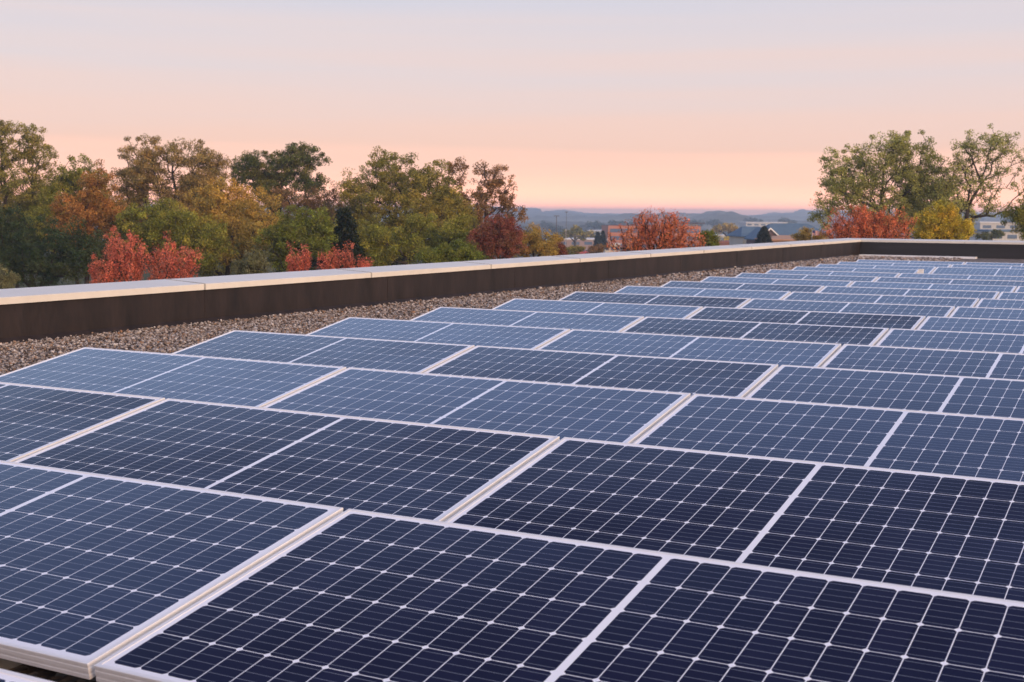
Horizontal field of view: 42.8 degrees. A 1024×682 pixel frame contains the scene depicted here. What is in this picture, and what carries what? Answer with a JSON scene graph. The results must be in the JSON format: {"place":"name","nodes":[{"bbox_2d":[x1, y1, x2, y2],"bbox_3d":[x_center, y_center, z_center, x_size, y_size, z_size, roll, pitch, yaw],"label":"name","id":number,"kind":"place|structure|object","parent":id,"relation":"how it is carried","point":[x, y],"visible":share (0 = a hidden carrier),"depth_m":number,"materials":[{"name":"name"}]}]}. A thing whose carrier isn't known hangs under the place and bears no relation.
{"place":"outdoors","nodes":[
{"label":"outdoors","id":0,"kind":"place"},
{"bbox_2d":[12,220,920,287],"bbox_3d":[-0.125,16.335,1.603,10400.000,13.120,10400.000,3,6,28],"label":"ground","id":1,"kind":"structure","parent":0,"point":[144,275],"depth_m":214.62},
{"bbox_2d":[0,264,20,288],"bbox_3d":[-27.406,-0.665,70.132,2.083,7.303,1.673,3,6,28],"label":"shrub","id":2,"kind":"object","parent":1,"relation":"on","point":[8,281],"visible":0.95,"depth_m":69.70,"materials":[{"name":"green plant"}]},
{"bbox_2d":[0,119,60,242],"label":"oak tree","id":3,"kind":"object","parent":1,"relation":"on","point":[26,198],"visible":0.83,"depth_m":111.20,"materials":[{"name":"green plant"}]},
{"bbox_2d":[0,166,65,274],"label":"oak tree","id":4,"kind":"object","parent":1,"relation":"on","point":[10,199],"visible":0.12,"depth_m":125.92,"materials":[{"name":"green plant"}]},
{"bbox_2d":[0,205,114,286],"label":"evergreen tree","id":5,"kind":"object","parent":1,"relation":"on","point":[20,257],"visible":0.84,"depth_m":83.90,"materials":[{"name":"green plant"}]},
{"bbox_2d":[19,153,117,284],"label":"oak tree","id":6,"kind":"object","parent":1,"relation":"on","point":[68,179],"visible":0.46,"depth_m":107.09,"materials":[{"name":"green plant"}]},
{"bbox_2d":[41,158,130,283],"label":"maple tree","id":7,"kind":"object","parent":1,"relation":"on","point":[90,195],"visible":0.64,"depth_m":91.40,"materials":[{"name":"orange plant"}]},
{"bbox_2d":[90,177,137,279],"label":"oak tree","id":8,"kind":"object","parent":1,"relation":"on","point":[115,205],"visible":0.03,"depth_m":126.41,"materials":[{"name":"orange plant"}]},
{"bbox_2d":[87,226,150,283],"bbox_3d":[-19.311,-1.036,64.340,2.794,9.287,2.726,-2,6,-27],"label":"red maple","id":9,"kind":"object","parent":1,"relation":"on","point":[119,272],"visible":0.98,"depth_m":63.70,"materials":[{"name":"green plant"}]},
{"bbox_2d":[83,223,164,278],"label":"understory tree","id":10,"kind":"object","parent":1,"relation":"on","point":[149,254],"visible":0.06,"depth_m":116.64,"materials":[{"name":"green plant"}]},
{"bbox_2d":[110,133,233,275],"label":"oak tree","id":11,"kind":"object","parent":1,"relation":"on","point":[141,175],"visible":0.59,"depth_m":111.20,"materials":[{"name":"green plant"}]},
{"bbox_2d":[108,195,238,272],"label":"oak tree","id":12,"kind":"object","parent":1,"relation":"on","point":[153,228],"visible":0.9,"depth_m":89.35,"materials":[{"name":"green plant"}]},
{"bbox_2d":[143,230,203,279],"bbox_3d":[-16.620,-0.904,64.443,2.442,9.042,2.930,3,6,28],"label":"red maple","id":13,"kind":"object","parent":1,"relation":"on","point":[188,267],"visible":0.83,"depth_m":64.04,"materials":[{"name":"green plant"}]},
{"bbox_2d":[178,227,263,276],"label":"understory tree","id":14,"kind":"object","parent":1,"relation":"on","point":[208,274],"visible":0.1,"depth_m":116.84,"materials":[{"name":"green plant"}]},
{"bbox_2d":[172,176,283,275],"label":"oak tree","id":15,"kind":"object","parent":1,"relation":"on","point":[223,207],"visible":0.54,"depth_m":94.55,"materials":[{"name":"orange plant"}]},
{"bbox_2d":[229,247,272,274],"bbox_3d":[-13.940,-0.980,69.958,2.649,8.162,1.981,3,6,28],"label":"shrub","id":16,"kind":"object","parent":1,"relation":"on","point":[255,263],"visible":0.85,"depth_m":69.30,"materials":[{"name":"green plant"}]},
{"bbox_2d":[229,141,332,216],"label":"oak tree","id":17,"kind":"object","parent":1,"relation":"on","point":[292,159],"visible":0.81,"depth_m":121.06,"materials":[{"name":"green plant"}]},
{"bbox_2d":[251,204,338,271],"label":"linden tree","id":18,"kind":"object","parent":1,"relation":"on","point":[300,233],"visible":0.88,"depth_m":87.10,"materials":[{"name":"green plant"}]},
{"bbox_2d":[259,231,331,272],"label":"understory tree","id":19,"kind":"object","parent":1,"relation":"on","point":[273,260],"visible":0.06,"depth_m":117.63,"materials":[{"name":"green plant"}]},
{"bbox_2d":[285,241,312,271],"bbox_3d":[-10.557,-0.614,64.327,1.494,8.586,1.393,3,6,28],"label":"red maple","id":20,"kind":"object","parent":1,"relation":"on","point":[294,264],"visible":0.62,"depth_m":64.00,"materials":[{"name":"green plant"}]},
{"bbox_2d":[263,181,344,270],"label":"maple tree","id":21,"kind":"object","parent":1,"relation":"on","point":[311,204],"visible":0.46,"depth_m":115.27,"materials":[{"name":"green plant"}]},
{"bbox_2d":[314,243,345,269],"bbox_3d":[-8.834,-0.598,64.395,1.515,8.565,1.356,-3,6,-30],"label":"red maple","id":22,"kind":"object","parent":1,"relation":"on","point":[329,265],"visible":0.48,"depth_m":64.07,"materials":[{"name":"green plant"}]},
{"bbox_2d":[317,206,366,269],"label":"conifer tree","id":23,"kind":"object","parent":1,"relation":"on","point":[345,230],"visible":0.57,"depth_m":89.17,"materials":[{"name":"green plant"}]},
{"bbox_2d":[342,241,373,267],"bbox_3d":[-7.572,-0.629,64.207,1.637,8.678,0.896,1,6,6],"label":"red maple","id":24,"kind":"object","parent":1,"relation":"on","point":[349,263],"visible":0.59,"depth_m":63.85,"materials":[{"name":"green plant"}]},
{"bbox_2d":[334,146,479,264],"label":"oak tree","id":25,"kind":"object","parent":1,"relation":"on","point":[405,195],"visible":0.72,"depth_m":106.53,"materials":[{"name":"green plant"}]},
{"bbox_2d":[356,212,475,266],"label":"oak tree","id":26,"kind":"object","parent":1,"relation":"on","point":[453,229],"visible":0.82,"depth_m":91.68,"materials":[{"name":"green plant"}]},
{"bbox_2d":[407,238,490,264],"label":"linden tree","id":27,"kind":"object","parent":1,"relation":"on","point":[459,252],"visible":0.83,"depth_m":75.37,"materials":[{"name":"green plant"}]},
{"bbox_2d":[434,157,529,230],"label":"oak tree","id":28,"kind":"object","parent":1,"relation":"on","point":[479,196],"visible":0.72,"depth_m":111.83,"materials":[{"name":"green plant"}]},
{"bbox_2d":[465,212,529,259],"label":"maple tree","id":29,"kind":"object","parent":1,"relation":"on","point":[488,237],"visible":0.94,"depth_m":87.36,"materials":[{"name":"red plant"}]},
{"bbox_2d":[513,222,559,257],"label":"birch tree","id":30,"kind":"object","parent":1,"relation":"on","point":[534,242],"visible":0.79,"depth_m":93.73,"materials":[{"name":"yellow plant"}]},
{"bbox_2d":[553,241,568,254],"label":"maple tree","id":31,"kind":"object","parent":1,"relation":"on","point":[562,247],"visible":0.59,"depth_m":97.79,"materials":[{"name":"red plant"}]},
{"bbox_2d":[560,224,589,245],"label":"oak tree","id":32,"kind":"object","parent":1,"relation":"on","point":[576,229],"visible":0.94,"depth_m":479.94,"materials":[{"name":"green plant"}]},
{"bbox_2d":[561,238,607,249],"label":"warehouse","id":33,"kind":"structure","parent":1,"relation":"on","point":[588,242],"depth_m":520.12,"materials":[{"name":"metal"}]},
{"bbox_2d":[585,220,604,229],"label":"oak tree","id":34,"kind":"object","parent":1,"relation":"on","point":[596,224],"visible":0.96,"depth_m":1099.94,"materials":[{"name":"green plant"}]},
{"bbox_2d":[602,222,704,248],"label":"office block","id":35,"kind":"structure","parent":1,"relation":"on","point":[613,229],"depth_m":599.53,"materials":[{"name":"orange brick"}]},
{"bbox_2d":[606,206,706,251],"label":"red maple","id":36,"kind":"object","parent":1,"relation":"on","point":[664,238],"visible":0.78,"depth_m":65.66,"materials":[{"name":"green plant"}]},
{"bbox_2d":[696,229,721,246],"bbox_3d":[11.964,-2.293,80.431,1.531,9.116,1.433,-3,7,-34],"label":"shrub","id":37,"kind":"object","parent":1,"relation":"on","point":[712,240],"visible":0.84,"depth_m":79.85,"materials":[{"name":"green plant"}]},
{"bbox_2d":[708,222,739,236],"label":"oak tree","id":38,"kind":"object","parent":1,"relation":"on","point":[728,227],"visible":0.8,"depth_m":519.68,"materials":[{"name":"green plant"}]},
{"bbox_2d":[726,226,759,244],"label":"house","id":39,"kind":"structure","parent":1,"relation":"on","point":[738,236],"depth_m":251.11,"materials":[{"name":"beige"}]},
{"bbox_2d":[744,227,777,243],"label":"house","id":40,"kind":"structure","parent":1,"relation":"on","point":[750,237],"depth_m":241.82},
{"bbox_2d":[739,222,787,226],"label":"warehouse","id":41,"kind":"structure","parent":1,"relation":"on","point":[760,224],"depth_m":948.94,"materials":[{"name":"metal"}]},
{"bbox_2d":[754,225,772,243],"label":"conifer tree","id":42,"kind":"object","parent":1,"relation":"on","point":[764,235],"visible":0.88,"depth_m":149.07,"materials":[{"name":"green plant"}]},
{"bbox_2d":[754,235,803,241],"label":"house","id":43,"kind":"structure","parent":1,"relation":"on","point":[782,238],"depth_m":170.25,"materials":[{"name":"beige"}]},
{"bbox_2d":[766,223,828,238],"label":"house","id":44,"kind":"structure","parent":1,"relation":"on","point":[785,228],"depth_m":265.02,"materials":[{"name":"beige"}]},
{"bbox_2d":[789,226,830,240],"bbox_3d":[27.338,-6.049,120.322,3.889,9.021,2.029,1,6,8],"label":"shrub","id":45,"kind":"object","parent":1,"relation":"on","point":[805,234],"visible":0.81,"depth_m":119.78,"materials":[{"name":"green plant"}]},
{"bbox_2d":[819,204,919,238],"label":"red maple","id":46,"kind":"object","parent":1,"relation":"on","point":[864,228],"visible":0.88,"depth_m":69.92,"materials":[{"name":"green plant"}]},
{"bbox_2d":[807,129,954,238],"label":"oak tree","id":47,"kind":"object","parent":1,"relation":"on","point":[906,196],"visible":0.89,"depth_m":102.78,"materials":[{"name":"green plant"}]},
{"bbox_2d":[886,173,980,231],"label":"oak tree","id":48,"kind":"object","parent":1,"relation":"on","point":[972,211],"visible":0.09,"depth_m":114.98,"materials":[{"name":"green plant"}]},
{"bbox_2d":[905,200,976,239],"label":"linden tree","id":49,"kind":"object","parent":1,"relation":"on","point":[946,223],"visible":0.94,"depth_m":71.30,"materials":[{"name":"yellow plant"}]},
{"bbox_2d":[926,123,1023,239],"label":"oak tree","id":50,"kind":"object","parent":1,"relation":"on","point":[994,141],"visible":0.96,"depth_m":101.84,"materials":[{"name":"green plant"}]},
{"bbox_2d":[974,229,1005,239],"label":"oak tree","id":51,"kind":"object","parent":1,"relation":"on","point":[995,233],"visible":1,"depth_m":239.44,"materials":[{"name":"green plant"}]},
{"bbox_2d":[972,222,1018,229],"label":"warehouse","id":52,"kind":"structure","parent":1,"relation":"on","point":[988,225],"depth_m":499.50,"materials":[{"name":"metal"}]},
{"bbox_2d":[969,229,1023,240],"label":"warehouse","id":53,"kind":"structure","parent":1,"relation":"on","point":[1010,236],"depth_m":359.98,"materials":[{"name":"white"}]},
{"bbox_2d":[994,199,1023,240],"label":"oak tree","id":54,"kind":"object","parent":1,"relation":"on","point":[1017,215],"visible":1,"depth_m":83.65,"materials":[{"name":"green plant"}]},
{"bbox_2d":[6,210,1001,235],"bbox_3d":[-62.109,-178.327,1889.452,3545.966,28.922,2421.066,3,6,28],"label":"hills","id":55,"kind":"structure","parent":0,"point":[729,217],"depth_m":2106.91,"materials":[{"name":"blue"}]},
{"bbox_2d":[1,204,1010,220],"bbox_3d":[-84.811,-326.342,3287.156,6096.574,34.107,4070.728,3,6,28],"label":"hills","id":56,"kind":"structure","parent":0,"point":[801,214],"depth_m":3377.25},
{"bbox_2d":[0,0,1023,214],"label":"sky","id":57,"kind":"structure","parent":0,"point":[592,106],"materials":[{"name":"pink"}]},
{"bbox_2d":[565,245,585,254],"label":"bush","id":58,"kind":"object","parent":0,"point":[572,250],"visible":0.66,"depth_m":199.81,"materials":[{"name":"green plant"}]},
{"bbox_2d":[587,243,606,253],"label":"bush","id":59,"kind":"object","parent":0,"point":[599,248],"visible":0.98,"depth_m":199.68,"materials":[{"name":"brown plant"}]},
{"bbox_3d":[10.591,4.785,9.660,29.360,8.830,51.000,3,6,28],"label":"office building","id":60,"kind":"object","parent":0,"visible":0},
{"bbox_2d":[0,238,860,343],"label":"parapet","id":61,"kind":"structure","parent":60,"relation":"on","point":[40,313],"depth_m":15.37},
{"bbox_2d":[0,258,1023,681],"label":"roof","id":62,"kind":"structure","parent":60,"relation":"on","point":[40,672],"depth_m":3.33,"materials":[{"name":"grey"}]},
{"bbox_2d":[0,668,52,681],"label":"solar panel","id":63,"kind":"object","parent":62,"relation":"on","point":[8,676],"depth_m":2.45,"materials":[{"name":"silver glass"}]},
{"bbox_2d":[0,382,164,461],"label":"solar panel","id":64,"kind":"object","parent":62,"relation":"on","point":[35,418],"visible":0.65,"depth_m":5.97,"materials":[{"name":"blue glass"}]},
{"bbox_2d":[0,460,342,679],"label":"solar panel","id":65,"kind":"object","parent":62,"relation":"on","point":[95,568],"visible":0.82,"depth_m":3.65,"materials":[{"name":"blue glass"}]},
{"bbox_2d":[0,347,345,406],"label":"solar panel","id":66,"kind":"object","parent":62,"relation":"on","point":[247,382],"visible":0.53,"depth_m":7.45,"materials":[{"name":"blue glass"}]},
{"bbox_2d":[14,398,559,521],"bbox_3d":[-0.944,0.504,5.185,2.030,0.289,1.006,3,6,28],"label":"solar panel","id":67,"kind":"object","parent":62,"relation":"on","point":[437,472],"visible":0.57,"depth_m":5.14,"materials":[{"name":"blue glass"}]},
{"bbox_2d":[171,330,474,372],"bbox_3d":[-1.377,0.158,8.675,2.030,0.289,1.006,3,6,28],"label":"solar panel","id":68,"kind":"object","parent":62,"relation":"on","point":[396,355],"visible":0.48,"depth_m":8.76,"materials":[{"name":"blue glass"}]},
{"bbox_2d":[306,317,569,348],"bbox_3d":[-0.692,0.040,9.936,2.030,0.289,1.006,3,6,28],"label":"solar panel","id":69,"kind":"object","parent":62,"relation":"on","point":[466,334],"visible":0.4,"depth_m":10.06,"materials":[{"name":"blue glass"}]},
{"bbox_2d":[264,367,690,442],"bbox_3d":[-0.258,0.386,6.445,2.030,0.289,1.006,3,6,28],"label":"solar panel","id":70,"kind":"object","parent":62,"relation":"on","point":[612,414],"visible":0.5,"depth_m":6.47,"materials":[{"name":"blue glass"}]},
{"bbox_2d":[0,255,962,374],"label":"gravel","id":71,"kind":"structure","parent":62,"relation":"on","point":[263,324],"depth_m":13.93,"materials":[{"name":"gravel"}]},
{"bbox_2d":[411,307,643,331],"bbox_3d":[-0.006,-0.079,11.195,2.030,0.289,1.006,3,6,28],"label":"solar panel","id":72,"kind":"object","parent":62,"relation":"on","point":[598,322],"visible":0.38,"depth_m":11.36,"materials":[{"name":"blue glass"}]},
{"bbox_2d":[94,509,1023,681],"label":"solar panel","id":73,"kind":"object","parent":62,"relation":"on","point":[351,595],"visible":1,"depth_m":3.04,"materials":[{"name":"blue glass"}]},
{"bbox_2d":[493,298,702,317],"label":"solar panel","id":74,"kind":"object","parent":62,"relation":"on","point":[634,309],"visible":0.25,"depth_m":12.64,"materials":[{"name":"blue glass"}]},
{"bbox_2d":[424,345,777,396],"bbox_3d":[0.427,0.267,7.705,2.030,0.289,1.006,3,6,28],"label":"solar panel","id":75,"kind":"object","parent":62,"relation":"on","point":[714,377],"visible":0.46,"depth_m":7.79,"materials":[{"name":"blue glass"}]},
{"bbox_2d":[559,291,750,307],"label":"solar panel","id":76,"kind":"object","parent":62,"relation":"on","point":[705,301],"visible":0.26,"depth_m":13.93,"materials":[{"name":"blue glass"}]},
{"bbox_2d":[538,329,840,367],"bbox_3d":[1.112,0.149,8.966,2.030,0.289,1.006,3,6,28],"label":"solar panel","id":77,"kind":"object","parent":62,"relation":"on","point":[799,353],"visible":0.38,"depth_m":9.09,"materials":[{"name":"blue glass"}]},
{"bbox_2d":[614,286,790,298],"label":"solar panel","id":78,"kind":"object","parent":62,"relation":"on","point":[751,294],"visible":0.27,"depth_m":15.20,"materials":[{"name":"blue glass"}]},
{"bbox_2d":[445,437,1023,601],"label":"solar panel","id":79,"kind":"object","parent":62,"relation":"on","point":[951,533],"visible":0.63,"depth_m":4.23,"materials":[{"name":"blue glass"}]},
{"bbox_2d":[660,281,823,291],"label":"solar panel","id":80,"kind":"object","parent":62,"relation":"on","point":[752,286],"visible":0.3,"depth_m":16.48,"materials":[{"name":"blue glass"}]},
{"bbox_2d":[621,317,888,346],"bbox_3d":[1.797,0.030,10.225,2.030,0.289,1.006,3,6,28],"label":"solar panel","id":81,"kind":"object","parent":62,"relation":"on","point":[842,335],"visible":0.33,"depth_m":10.38,"materials":[{"name":"blue glass"}]},
{"bbox_2d":[700,276,852,286],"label":"solar panel","id":82,"kind":"object","parent":62,"relation":"on","point":[824,283],"visible":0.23,"depth_m":17.75,"materials":[{"name":"blue glass"}]},
{"bbox_2d":[687,307,924,329],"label":"solar panel","id":83,"kind":"object","parent":62,"relation":"on","point":[889,321],"visible":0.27,"depth_m":11.67,"materials":[{"name":"blue glass"}]},
{"bbox_2d":[735,273,877,281],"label":"solar panel","id":84,"kind":"object","parent":62,"relation":"on","point":[811,277],"visible":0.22,"depth_m":19.02,"materials":[{"name":"blue glass"}]},
{"bbox_2d":[632,394,1023,481],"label":"solar panel","id":85,"kind":"object","parent":62,"relation":"on","point":[990,447],"visible":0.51,"depth_m":5.63,"materials":[{"name":"blue glass"}]},
{"bbox_2d":[766,269,899,277],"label":"solar panel","id":86,"kind":"object","parent":62,"relation":"on","point":[840,273],"visible":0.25,"depth_m":20.30,"materials":[{"name":"blue glass"}]},
{"bbox_2d":[740,298,954,318],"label":"solar panel","id":87,"kind":"object","parent":62,"relation":"on","point":[926,311],"visible":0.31,"depth_m":12.95,"materials":[{"name":"blue glass"}]},
{"bbox_2d":[792,266,917,273],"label":"solar panel","id":88,"kind":"object","parent":62,"relation":"on","point":[900,271],"visible":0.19,"depth_m":21.56,"materials":[{"name":"blue glass"}]},
{"bbox_2d":[816,264,935,273],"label":"solar panel","id":89,"kind":"object","parent":62,"relation":"on","point":[928,270],"visible":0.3,"depth_m":22.79,"materials":[{"name":"blue glass"}]},
{"bbox_2d":[783,292,978,308],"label":"solar panel","id":90,"kind":"object","parent":62,"relation":"on","point":[900,299],"visible":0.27,"depth_m":14.23,"materials":[{"name":"blue glass"}]},
{"bbox_2d":[746,365,1023,418],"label":"solar panel","id":91,"kind":"object","parent":62,"relation":"on","point":[985,396],"visible":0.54,"depth_m":7.00,"materials":[{"name":"blue glass"}]},
{"bbox_2d":[837,261,950,267],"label":"solar panel","id":92,"kind":"object","parent":62,"relation":"on","point":[898,264],"visible":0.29,"depth_m":24.08,"materials":[{"name":"blue glass"}]},
{"bbox_2d":[819,286,998,300],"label":"solar panel","id":93,"kind":"object","parent":62,"relation":"on","point":[917,292],"visible":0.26,"depth_m":15.50,"materials":[{"name":"blue glass"}]},
{"bbox_2d":[856,259,964,264],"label":"solar panel","id":94,"kind":"object","parent":62,"relation":"on","point":[906,261],"visible":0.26,"depth_m":25.36,"materials":[{"name":"blue glass"}]},
{"bbox_2d":[859,254,976,258],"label":"kerb","id":95,"kind":"structure","parent":62,"relation":"on","point":[920,256],"depth_m":36.30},
{"bbox_2d":[821,344,1023,379],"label":"solar panel","id":96,"kind":"object","parent":62,"relation":"on","point":[1002,365],"visible":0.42,"depth_m":8.35,"materials":[{"name":"blue glass"}]},
{"bbox_2d":[848,281,1016,293],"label":"solar panel","id":97,"kind":"object","parent":62,"relation":"on","point":[996,288],"visible":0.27,"depth_m":16.77,"materials":[{"name":"blue glass"}]},
{"bbox_2d":[874,277,1023,286],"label":"solar panel","id":98,"kind":"object","parent":62,"relation":"on","point":[953,281],"visible":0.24,"depth_m":18.08,"materials":[{"name":"blue glass"}]},
{"bbox_2d":[875,328,1023,353],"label":"solar panel","id":99,"kind":"object","parent":62,"relation":"on","point":[967,341],"visible":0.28,"depth_m":9.69,"materials":[{"name":"blue glass"}]},
{"bbox_2d":[898,273,1023,280],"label":"solar panel","id":100,"kind":"object","parent":62,"relation":"on","point":[975,277],"visible":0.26,"depth_m":19.38,"materials":[{"name":"blue glass"}]},
{"bbox_2d":[917,316,1023,334],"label":"solar panel","id":101,"kind":"object","parent":62,"relation":"on","point":[984,325],"visible":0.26,"depth_m":11.01,"materials":[{"name":"blue glass"}]},
{"bbox_2d":[931,267,1023,275],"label":"solar panel","id":102,"kind":"object","parent":62,"relation":"on","point":[979,271],"visible":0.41,"depth_m":21.88,"materials":[{"name":"blue glass"}]},
{"bbox_2d":[949,306,1023,319],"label":"solar panel","id":103,"kind":"object","parent":62,"relation":"on","point":[989,313],"visible":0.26,"depth_m":12.34,"materials":[{"name":"blue glass"}]},
{"bbox_2d":[951,264,1023,268],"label":"solar panel","id":104,"kind":"object","parent":62,"relation":"on","point":[987,266],"visible":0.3,"depth_m":23.33,"materials":[{"name":"blue glass"}]},
{"bbox_2d":[964,262,1023,265],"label":"solar panel","id":105,"kind":"object","parent":62,"relation":"on","point":[991,263],"visible":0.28,"depth_m":24.64,"materials":[{"name":"blue glass"}]},
{"bbox_2d":[975,298,1023,308],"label":"solar panel","id":106,"kind":"object","parent":62,"relation":"on","point":[1001,303],"visible":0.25,"depth_m":13.65,"materials":[{"name":"blue glass"}]},
{"bbox_2d":[997,292,1023,299],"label":"solar panel","id":107,"kind":"object","parent":62,"relation":"on","point":[1013,295],"visible":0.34,"depth_m":14.97,"materials":[{"name":"blue glass"}]},
{"bbox_2d":[851,238,1023,258],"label":"parapet","id":108,"kind":"structure","parent":60,"relation":"on","point":[997,249],"depth_m":36.70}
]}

